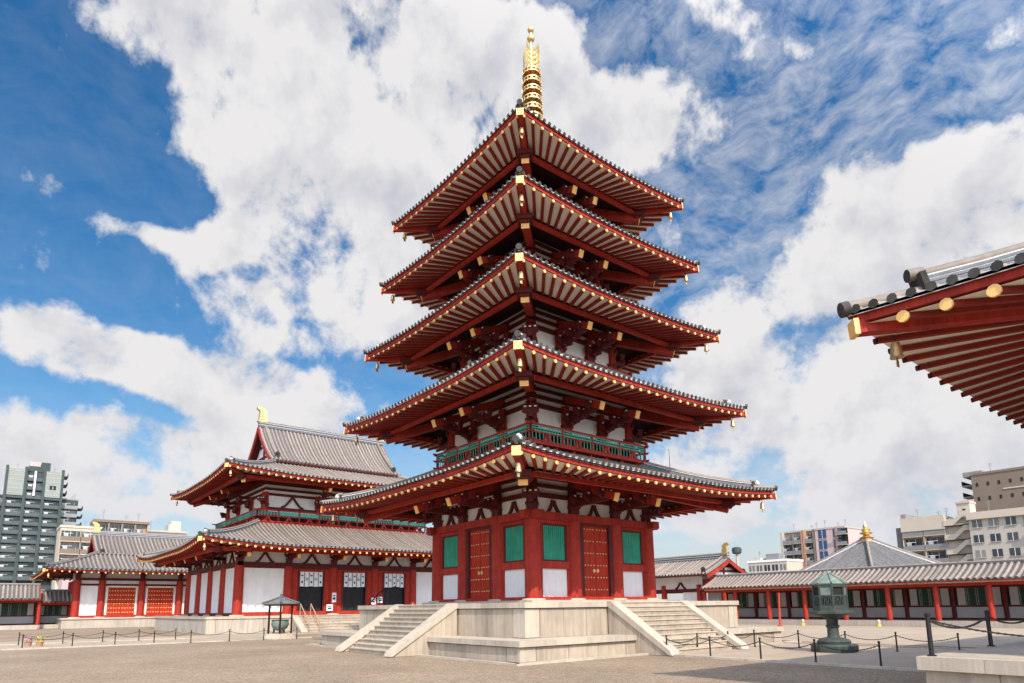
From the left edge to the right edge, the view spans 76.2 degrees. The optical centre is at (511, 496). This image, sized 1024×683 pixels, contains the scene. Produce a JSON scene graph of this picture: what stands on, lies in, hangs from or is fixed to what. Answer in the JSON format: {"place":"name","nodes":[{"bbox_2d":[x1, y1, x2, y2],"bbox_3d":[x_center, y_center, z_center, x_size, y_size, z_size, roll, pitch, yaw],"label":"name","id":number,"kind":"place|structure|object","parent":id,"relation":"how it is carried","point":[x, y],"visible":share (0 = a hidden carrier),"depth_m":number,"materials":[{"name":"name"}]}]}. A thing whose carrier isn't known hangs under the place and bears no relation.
{"place":"outdoors","nodes":[
{"label":"outdoors","id":0,"kind":"place"},
{"bbox_2d":[0,461,68,588],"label":"apartment tower","id":1,"kind":"structure","parent":0,"point":[32,502],"depth_m":207.57,"materials":[{"name":"grey concrete"}]},
{"bbox_2d":[0,572,12,576],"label":"window","id":2,"kind":"structure","parent":1,"relation":"in","point":[4,573],"depth_m":203.12,"materials":[{"name":"grey glass"}]},
{"bbox_2d":[0,563,13,566],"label":"window","id":3,"kind":"structure","parent":1,"relation":"in","point":[5,564],"depth_m":203.52,"materials":[{"name":"grey glass"}]},
{"bbox_2d":[0,553,15,557],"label":"window","id":4,"kind":"structure","parent":1,"relation":"in","point":[10,555],"depth_m":203.99,"materials":[{"name":"grey glass"}]},
{"bbox_2d":[0,544,16,548],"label":"window","id":5,"kind":"structure","parent":1,"relation":"in","point":[12,546],"depth_m":204.44,"materials":[{"name":"grey glass"}]},
{"bbox_2d":[1,535,17,539],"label":"window","id":6,"kind":"structure","parent":1,"relation":"in","point":[14,537],"depth_m":204.89,"materials":[{"name":"grey glass"}]},
{"bbox_2d":[2,526,18,529],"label":"window","id":7,"kind":"structure","parent":1,"relation":"in","point":[9,527],"depth_m":205.34,"materials":[{"name":"grey glass"}]},
{"bbox_2d":[3,516,19,520],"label":"window","id":8,"kind":"structure","parent":1,"relation":"in","point":[10,518],"depth_m":205.79,"materials":[{"name":"grey glass"}]},
{"bbox_2d":[4,507,20,511],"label":"window","id":9,"kind":"structure","parent":1,"relation":"in","point":[11,509],"depth_m":206.34,"materials":[{"name":"grey glass"}]},
{"bbox_2d":[5,498,21,502],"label":"window","id":10,"kind":"structure","parent":1,"relation":"in","point":[12,500],"depth_m":206.77,"materials":[{"name":"grey glass"}]},
{"bbox_2d":[16,572,32,576],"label":"window","id":11,"kind":"structure","parent":1,"relation":"in","point":[28,574],"depth_m":205.92,"materials":[{"name":"grey glass"}]},
{"bbox_2d":[17,563,33,567],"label":"window","id":12,"kind":"structure","parent":1,"relation":"in","point":[29,565],"depth_m":206.50,"materials":[{"name":"grey glass"}]},
{"bbox_2d":[18,554,34,558],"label":"window","id":13,"kind":"structure","parent":1,"relation":"in","point":[25,555],"depth_m":206.90,"materials":[{"name":"grey glass"}]},
{"bbox_2d":[19,545,35,548],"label":"window","id":14,"kind":"structure","parent":1,"relation":"in","point":[26,546],"depth_m":207.35,"materials":[{"name":"grey glass"}]},
{"bbox_2d":[20,536,36,539],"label":"window","id":15,"kind":"structure","parent":1,"relation":"in","point":[27,537],"depth_m":207.84,"materials":[{"name":"grey glass"}]},
{"bbox_2d":[21,527,37,530],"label":"window","id":16,"kind":"structure","parent":1,"relation":"in","point":[28,528],"depth_m":208.32,"materials":[{"name":"grey glass"}]},
{"bbox_2d":[22,518,37,521],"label":"window","id":17,"kind":"structure","parent":1,"relation":"in","point":[29,519],"depth_m":208.75,"materials":[{"name":"grey glass"}]},
{"bbox_2d":[23,509,38,513],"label":"window","id":18,"kind":"structure","parent":1,"relation":"in","point":[30,510],"depth_m":209.26,"materials":[{"name":"grey glass"}]},
{"bbox_2d":[24,500,39,504],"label":"window","id":19,"kind":"structure","parent":1,"relation":"in","point":[31,501],"depth_m":209.70,"materials":[{"name":"grey glass"}]},
{"bbox_2d":[25,491,40,495],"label":"window","id":20,"kind":"structure","parent":1,"relation":"in","point":[36,493],"depth_m":210.34,"materials":[{"name":"grey glass"}]},
{"bbox_2d":[26,482,41,486],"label":"window","id":21,"kind":"structure","parent":1,"relation":"in","point":[37,484],"depth_m":210.90,"materials":[{"name":"grey glass"}]},
{"bbox_2d":[28,473,42,477],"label":"window","id":22,"kind":"structure","parent":1,"relation":"in","point":[38,475],"depth_m":211.37,"materials":[{"name":"grey glass"}]},
{"bbox_2d":[37,554,52,558],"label":"window","id":23,"kind":"structure","parent":1,"relation":"in","point":[44,556],"depth_m":209.93,"materials":[{"name":"grey glass"}]},
{"bbox_2d":[38,545,53,549],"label":"window","id":24,"kind":"structure","parent":1,"relation":"in","point":[45,547],"depth_m":210.41,"materials":[{"name":"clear glass"}]},
{"bbox_2d":[39,537,54,540],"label":"window","id":25,"kind":"structure","parent":1,"relation":"in","point":[46,538],"depth_m":210.90,"materials":[{"name":"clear glass"}]},
{"bbox_2d":[40,528,55,531],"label":"window","id":26,"kind":"structure","parent":1,"relation":"in","point":[47,529],"depth_m":211.34,"materials":[{"name":"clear glass"}]},
{"bbox_2d":[41,519,56,523],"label":"window","id":27,"kind":"structure","parent":1,"relation":"in","point":[48,520],"depth_m":211.78,"materials":[{"name":"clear glass"}]},
{"bbox_2d":[42,510,57,514],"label":"window","id":28,"kind":"structure","parent":1,"relation":"in","point":[49,511],"depth_m":212.25,"materials":[{"name":"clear glass"}]},
{"bbox_2d":[43,501,58,505],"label":"window","id":29,"kind":"structure","parent":1,"relation":"in","point":[53,503],"depth_m":212.84,"materials":[{"name":"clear glass"}]},
{"bbox_2d":[58,558,72,588],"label":"building","id":30,"kind":"structure","parent":0,"point":[62,584],"depth_m":88.75,"materials":[{"name":"tile"}]},
{"bbox_2d":[0,636,295,648],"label":"paved path","id":31,"kind":"structure","parent":0,"point":[125,642],"depth_m":35.46,"materials":[{"name":"beige stone"}]},
{"bbox_2d":[24,636,32,646],"bbox_3d":[-24.048,7.189,32.430,0.386,0.492,0.415,7,-12,-38],"label":"flower pot","id":32,"kind":"object","parent":31,"relation":"on","point":[26,643],"visible":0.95,"depth_m":32.33,"materials":[{"name":"ceramic"}]},
{"bbox_2d":[36,636,44,645],"bbox_3d":[-23.450,7.179,32.417,0.379,0.491,0.423,7,-12,-38],"label":"flower pot","id":33,"kind":"object","parent":31,"relation":"on","point":[39,643],"visible":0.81,"depth_m":32.31,"materials":[{"name":"ceramic"}]},
{"bbox_2d":[262,593,299,638],"bbox_3d":[-13.569,6.954,38.246,2.118,2.620,2.419,-9,-13,41],"label":"incense shelter","id":34,"kind":"object","parent":31,"relation":"on","point":[281,600],"visible":0.98,"depth_m":37.67,"materials":[{"name":"metal"}]},
{"bbox_2d":[271,619,288,633],"bbox_3d":[-13.561,7.579,38.141,1.040,0.808,1.040,7,-12,-38],"label":"incense burner","id":35,"kind":"object","parent":34,"relation":"on","point":[275,624],"visible":0.85,"depth_m":37.84,"materials":[{"name":"green metal"}]},
{"bbox_2d":[0,632,318,643],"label":"hall forecourt","id":36,"kind":"structure","parent":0,"point":[164,637],"depth_m":41.01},
{"bbox_2d":[147,520,186,535],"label":"apartment block","id":37,"kind":"structure","parent":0,"point":[172,527],"depth_m":163.54,"materials":[{"name":"concrete"}]},
{"bbox_2d":[0,624,1021,682],"bbox_3d":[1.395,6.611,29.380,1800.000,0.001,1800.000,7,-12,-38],"label":"ground","id":38,"kind":"structure","parent":0,"point":[298,660],"depth_m":18.36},
{"bbox_2d":[0,583,41,629],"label":"corridor","id":39,"kind":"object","parent":38,"relation":"on","point":[20,605],"visible":1,"depth_m":67.01,"materials":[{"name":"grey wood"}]},
{"bbox_2d":[35,589,71,628],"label":"corridor","id":40,"kind":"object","parent":38,"relation":"on","point":[55,603],"visible":0.62,"depth_m":70.06,"materials":[{"name":"grey tile"}]},
{"bbox_2d":[60,492,82,525],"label":"apartment wing","id":41,"kind":"structure","parent":38,"relation":"on","point":[69,508],"depth_m":217.19,"materials":[{"name":"white concrete"}]},
{"bbox_2d":[60,518,75,521],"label":"window","id":42,"kind":"structure","parent":41,"relation":"in","point":[69,520],"depth_m":217.23,"materials":[{"name":"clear glass"}]},
{"bbox_2d":[51,518,101,588],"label":"apartment block","id":43,"kind":"structure","parent":38,"relation":"on","point":[72,541],"depth_m":143.81,"materials":[{"name":"beige concrete"}]},
{"bbox_2d":[59,556,77,560],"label":"window","id":44,"kind":"structure","parent":43,"relation":"in","point":[59,556],"depth_m":142.90,"materials":[{"name":"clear glass"}]},
{"bbox_2d":[60,543,78,548],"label":"window","id":45,"kind":"structure","parent":43,"relation":"in","point":[69,545],"depth_m":143.58,"materials":[{"name":"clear glass"}]},
{"bbox_2d":[61,530,79,536],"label":"window","id":46,"kind":"structure","parent":43,"relation":"in","point":[70,533],"depth_m":144.07,"materials":[{"name":"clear glass"}]},
{"bbox_2d":[82,531,92,536],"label":"window","id":47,"kind":"structure","parent":43,"relation":"in","point":[83,532],"depth_m":145.91,"materials":[{"name":"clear glass"}]},
{"bbox_2d":[30,522,194,628],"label":"lecture hall","id":48,"kind":"structure","parent":38,"relation":"on","point":[113,584],"depth_m":71.40,"materials":[{"name":"tile"}]},
{"bbox_2d":[89,510,149,532],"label":"apartment block","id":49,"kind":"structure","parent":38,"relation":"on","point":[126,525],"depth_m":151.82,"materials":[{"name":"concrete"}]},
{"bbox_2d":[99,524,107,530],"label":"window","id":50,"kind":"structure","parent":49,"relation":"in","point":[104,526],"depth_m":149.74,"materials":[{"name":"grey glass"}]},
{"bbox_2d":[109,525,120,531],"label":"window","id":51,"kind":"structure","parent":49,"relation":"in","point":[118,527],"depth_m":151.22,"materials":[{"name":"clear glass"}]},
{"bbox_2d":[123,525,133,531],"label":"window","id":52,"kind":"structure","parent":49,"relation":"in","point":[129,528],"depth_m":152.82,"materials":[{"name":"grey glass"}]},
{"bbox_2d":[136,406,432,634],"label":"temple hall","id":53,"kind":"structure","parent":38,"relation":"on","point":[275,533],"depth_m":53.11,"materials":[{"name":"tile"}]},
{"bbox_2d":[326,604,332,610],"bbox_3d":[-14.445,8.774,51.652,0.500,0.500,0.059,7,-12,-38],"label":"notice","id":54,"kind":"object","parent":53,"relation":"attached to","point":[329,607],"visible":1,"depth_m":51.64,"materials":[{"name":"white paper"}]},
{"bbox_2d":[0,637,971,671],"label":"kerb","id":55,"kind":"structure","parent":38,"relation":"on","point":[678,655],"depth_m":20.99,"materials":[{"name":"stone"}]},
{"bbox_2d":[319,26,783,662],"bbox_3d":[1.191,-9.217,32.043,17.800,32.078,17.800,7,-12,-38],"label":"pagoda","id":56,"kind":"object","parent":38,"relation":"on","point":[537,416],"visible":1,"depth_m":27.68,"materials":[{"name":"wood"}]},
{"bbox_2d":[369,586,395,604],"bbox_3d":[-6.188,4.708,31.122,1.484,0.929,0.090,8,-13,-41],"label":"handrail","id":57,"kind":"object","parent":56,"relation":"on","point":[382,591],"visible":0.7,"depth_m":31.20,"materials":[{"name":"metal"}]},
{"bbox_2d":[654,542,746,600],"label":"side gate","id":58,"kind":"structure","parent":38,"relation":"on","point":[688,576],"depth_m":60.43,"materials":[{"name":"tile"}]},
{"bbox_2d":[732,547,741,565],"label":"water tank","id":59,"kind":"object","parent":38,"relation":"on","point":[736,550],"visible":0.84,"depth_m":119.44,"materials":[{"name":"metal"}]},
{"bbox_2d":[700,558,1023,627],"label":"corridor","id":60,"kind":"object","parent":38,"relation":"on","point":[963,593],"visible":0.91,"depth_m":46.26,"materials":[{"name":"grey tile"}]},
{"bbox_2d":[800,521,942,569],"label":"pyramid hall","id":61,"kind":"structure","parent":38,"relation":"on","point":[865,550],"depth_m":87.56,"materials":[{"name":"tile"}]},
{"bbox_2d":[837,242,1023,682],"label":"gate hall","id":62,"kind":"structure","parent":38,"relation":"on","point":[958,325],"depth_m":10.71,"materials":[{"name":"wood"}]},
{"bbox_2d":[924,613,936,655],"bbox_3d":[6.600,2.173,10.314,0.140,0.670,0.140,7,-12,-38],"label":"chain post","id":63,"kind":"object","parent":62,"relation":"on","point":[929,634],"visible":1,"depth_m":10.29,"materials":[{"name":"metal"}]},
{"bbox_2d":[931,616,987,628],"bbox_3d":[7.805,2.191,11.346,3.166,0.196,0.048,7,-12,-40],"label":"chain","id":64,"kind":"object","parent":63,"relation":"hanging from","point":[971,625],"visible":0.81,"depth_m":11.43,"materials":[{"name":"black metal"}]},
{"bbox_2d":[930,620,1023,636],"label":"chain","id":65,"kind":"object","parent":63,"relation":"hanging from","point":[956,626],"visible":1,"depth_m":9.82,"materials":[{"name":"black metal"}]},
{"bbox_2d":[984,610,994,646],"bbox_3d":[9.014,2.481,12.332,0.140,0.670,0.140,7,-12,-38],"label":"chain post","id":66,"kind":"object","parent":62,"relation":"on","point":[988,626],"visible":1,"depth_m":12.31,"materials":[{"name":"metal"}]},
{"bbox_3d":[11.547,2.785,14.329,0.140,0.670,0.140,7,-12,-38],"label":"chain post","id":67,"kind":"object","parent":62,"relation":"on","visible":0},
{"bbox_2d":[990,616,1023,623],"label":"chain","id":68,"kind":"object","parent":67,"relation":"hanging from","point":[991,618],"visible":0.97,"depth_m":12.98,"materials":[{"name":"black metal"}]},
{"bbox_2d":[0,0,1023,600],"label":"sky","id":69,"kind":"structure","parent":0,"point":[200,200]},
{"bbox_2d":[747,551,802,572],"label":"building","id":70,"kind":"structure","parent":0,"point":[774,562],"depth_m":171.30,"materials":[{"name":"white concrete"}]},
{"bbox_2d":[764,565,769,571],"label":"window","id":71,"kind":"structure","parent":70,"relation":"in","point":[767,567],"depth_m":171.32,"materials":[{"name":"grey glass"}]},
{"bbox_2d":[772,564,777,570],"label":"window","id":72,"kind":"structure","parent":70,"relation":"in","point":[774,567],"depth_m":169.57,"materials":[{"name":"grey glass"}]},
{"bbox_2d":[780,564,786,570],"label":"window","id":73,"kind":"structure","parent":70,"relation":"in","point":[782,566],"depth_m":167.88,"materials":[{"name":"grey glass"}]},
{"bbox_2d":[780,524,816,567],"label":"apartment block","id":74,"kind":"structure","parent":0,"point":[800,544],"depth_m":194.82,"materials":[{"name":"beige concrete"}]},
{"bbox_2d":[683,643,957,667],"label":"stone path","id":75,"kind":"structure","parent":0,"point":[864,657],"depth_m":20.92,"materials":[{"name":"beige stone"}]},
{"bbox_2d":[758,637,761,658],"bbox_3d":[7.387,4.512,19.407,0.120,0.655,0.114,7,-12,-38],"label":"chain post","id":76,"kind":"object","parent":75,"relation":"on","point":[759,638],"visible":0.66,"depth_m":19.40,"materials":[{"name":"metal"}]},
{"bbox_2d":[760,641,812,648],"bbox_3d":[7.921,4.281,18.829,0.048,0.194,1.629,8,-13,-41],"label":"chain","id":77,"kind":"object","parent":76,"relation":"hanging from","point":[784,647],"visible":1,"depth_m":18.86,"materials":[{"name":"black metal"}]},
{"bbox_2d":[813,639,816,661],"bbox_3d":[8.459,4.296,18.210,0.120,0.655,0.114,7,-12,-38],"label":"chain post","id":78,"kind":"object","parent":75,"relation":"on","point":[815,650],"visible":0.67,"depth_m":18.19,"materials":[{"name":"metal"}]},
{"bbox_2d":[815,643,877,650],"bbox_3d":[8.981,4.053,17.552,0.048,0.194,1.737,6,-12,-37],"label":"chain","id":79,"kind":"object","parent":78,"relation":"hanging from","point":[848,650],"visible":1,"depth_m":17.46,"materials":[{"name":"black metal"}]},
{"bbox_2d":[809,571,858,652],"bbox_3d":[10.915,3.897,22.310,1.367,2.740,1.367,-8,-12,39],"label":"bronze lantern","id":80,"kind":"object","parent":75,"relation":"on","point":[830,598],"visible":1,"depth_m":21.98,"materials":[{"name":"green metal"}]},
{"bbox_2d":[877,641,881,665],"bbox_3d":[9.506,4.055,16.854,0.120,0.655,0.114,7,-12,-38],"label":"chain post","id":81,"kind":"object","parent":75,"relation":"on","point":[879,649],"visible":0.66,"depth_m":16.84,"materials":[{"name":"metal"}]},
{"bbox_2d":[956,633,959,649],"bbox_3d":[14.025,4.607,20.480,0.120,0.655,0.114,7,-12,-38],"label":"chain post","id":82,"kind":"object","parent":75,"relation":"on","point":[957,634],"visible":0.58,"depth_m":20.48,"materials":[{"name":"metal"}]},
{"bbox_2d":[896,635,956,641],"bbox_3d":[13.443,4.606,21.178,0.048,0.194,1.807,7,-12,-40],"label":"chain","id":83,"kind":"object","parent":82,"relation":"hanging from","point":[927,641],"visible":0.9,"depth_m":21.16,"materials":[{"name":"black metal"}]},
{"bbox_3d":[11.796,5.072,23.074,0.120,0.655,0.114,7,-12,-38],"label":"chain post","id":84,"kind":"object","parent":75,"relation":"on","visible":0},
{"bbox_2d":[845,634,894,639],"bbox_3d":[12.328,4.838,22.475,0.048,0.194,1.658,7,-12,-40],"label":"chain","id":85,"kind":"object","parent":84,"relation":"hanging from","point":[870,639],"visible":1,"depth_m":22.42,"materials":[{"name":"black metal"}]},
{"bbox_2d":[814,520,860,560],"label":"apartment block","id":86,"kind":"structure","parent":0,"point":[830,540],"depth_m":187.67,"materials":[{"name":"concrete"}]},
{"bbox_2d":[818,529,826,538],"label":"window","id":87,"kind":"structure","parent":86,"relation":"in","point":[821,533],"depth_m":189.45,"materials":[{"name":"blue glass"}]},
{"bbox_2d":[819,540,827,549],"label":"window","id":88,"kind":"structure","parent":86,"relation":"in","point":[822,544],"depth_m":188.94,"materials":[{"name":"blue glass"}]},
{"bbox_2d":[820,551,827,559],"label":"window","id":89,"kind":"structure","parent":86,"relation":"in","point":[823,554],"depth_m":188.61,"materials":[{"name":"blue glass"}]},
{"bbox_2d":[738,624,1023,647],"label":"courtyard paving","id":90,"kind":"structure","parent":0,"point":[971,638],"depth_m":32.75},
{"bbox_2d":[778,593,781,625],"bbox_3d":[19.482,8.204,47.535,0.305,2.413,0.432,3,-10,-20],"label":"red pole","id":91,"kind":"object","parent":90,"relation":"on","point":[779,611],"visible":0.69,"depth_m":47.42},
{"bbox_2d":[896,508,954,562],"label":"apartment block","id":92,"kind":"structure","parent":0,"point":[924,536],"depth_m":135.86,"materials":[{"name":"beige concrete"}]},
{"bbox_2d":[906,538,923,545],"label":"window","id":93,"kind":"structure","parent":92,"relation":"in","point":[920,541],"depth_m":137.96,"materials":[{"name":"black glass"}]},
{"bbox_2d":[927,536,945,544],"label":"window","id":94,"kind":"structure","parent":92,"relation":"in","point":[941,540],"depth_m":134.83,"materials":[{"name":"black glass"}]},
{"bbox_2d":[929,551,947,558],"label":"window","id":95,"kind":"structure","parent":92,"relation":"in","point":[939,554],"depth_m":134.30,"materials":[{"name":"black glass"}]},
{"bbox_2d":[943,501,975,561],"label":"stair tower","id":96,"kind":"structure","parent":0,"point":[958,537],"depth_m":131.13,"materials":[{"name":"beige concrete"}]},
{"bbox_2d":[961,463,1023,511],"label":"apartment block","id":97,"kind":"structure","parent":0,"point":[1001,489],"depth_m":142.00,"materials":[{"name":"beige concrete"}]},
{"bbox_2d":[965,500,1023,560],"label":"apartment block","id":98,"kind":"structure","parent":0,"point":[997,534],"depth_m":124.39,"materials":[{"name":"concrete"}]},
{"bbox_2d":[972,520,982,528],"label":"window","id":99,"kind":"structure","parent":98,"relation":"in","point":[975,523],"depth_m":127.16,"materials":[{"name":"grey glass"}]},
{"bbox_2d":[974,535,984,542],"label":"window","id":100,"kind":"structure","parent":98,"relation":"in","point":[977,538],"depth_m":126.66,"materials":[{"name":"grey glass"}]},
{"bbox_2d":[976,550,986,557],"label":"window","id":101,"kind":"structure","parent":98,"relation":"in","point":[979,553],"depth_m":126.20,"materials":[{"name":"grey glass"}]},
{"bbox_2d":[988,518,998,526],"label":"window","id":102,"kind":"structure","parent":98,"relation":"in","point":[994,522],"depth_m":125.06,"materials":[{"name":"grey glass"}]},
{"bbox_2d":[990,533,1000,541],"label":"window","id":103,"kind":"structure","parent":98,"relation":"in","point":[994,537],"depth_m":124.54,"materials":[{"name":"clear glass"}]},
{"bbox_2d":[992,549,1003,556],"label":"window","id":104,"kind":"structure","parent":98,"relation":"in","point":[996,552],"depth_m":124.10,"materials":[{"name":"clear glass"}]},
{"bbox_2d":[1005,516,1016,525],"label":"window","id":105,"kind":"structure","parent":98,"relation":"in","point":[1009,520],"depth_m":122.99,"materials":[{"name":"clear glass"}]},
{"bbox_2d":[1007,532,1018,540],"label":"window","id":106,"kind":"structure","parent":98,"relation":"in","point":[1012,536],"depth_m":122.49,"materials":[{"name":"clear glass"}]},
{"bbox_2d":[1009,547,1021,555],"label":"window","id":107,"kind":"structure","parent":98,"relation":"in","point":[1013,551],"depth_m":121.99,"materials":[{"name":"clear glass"}]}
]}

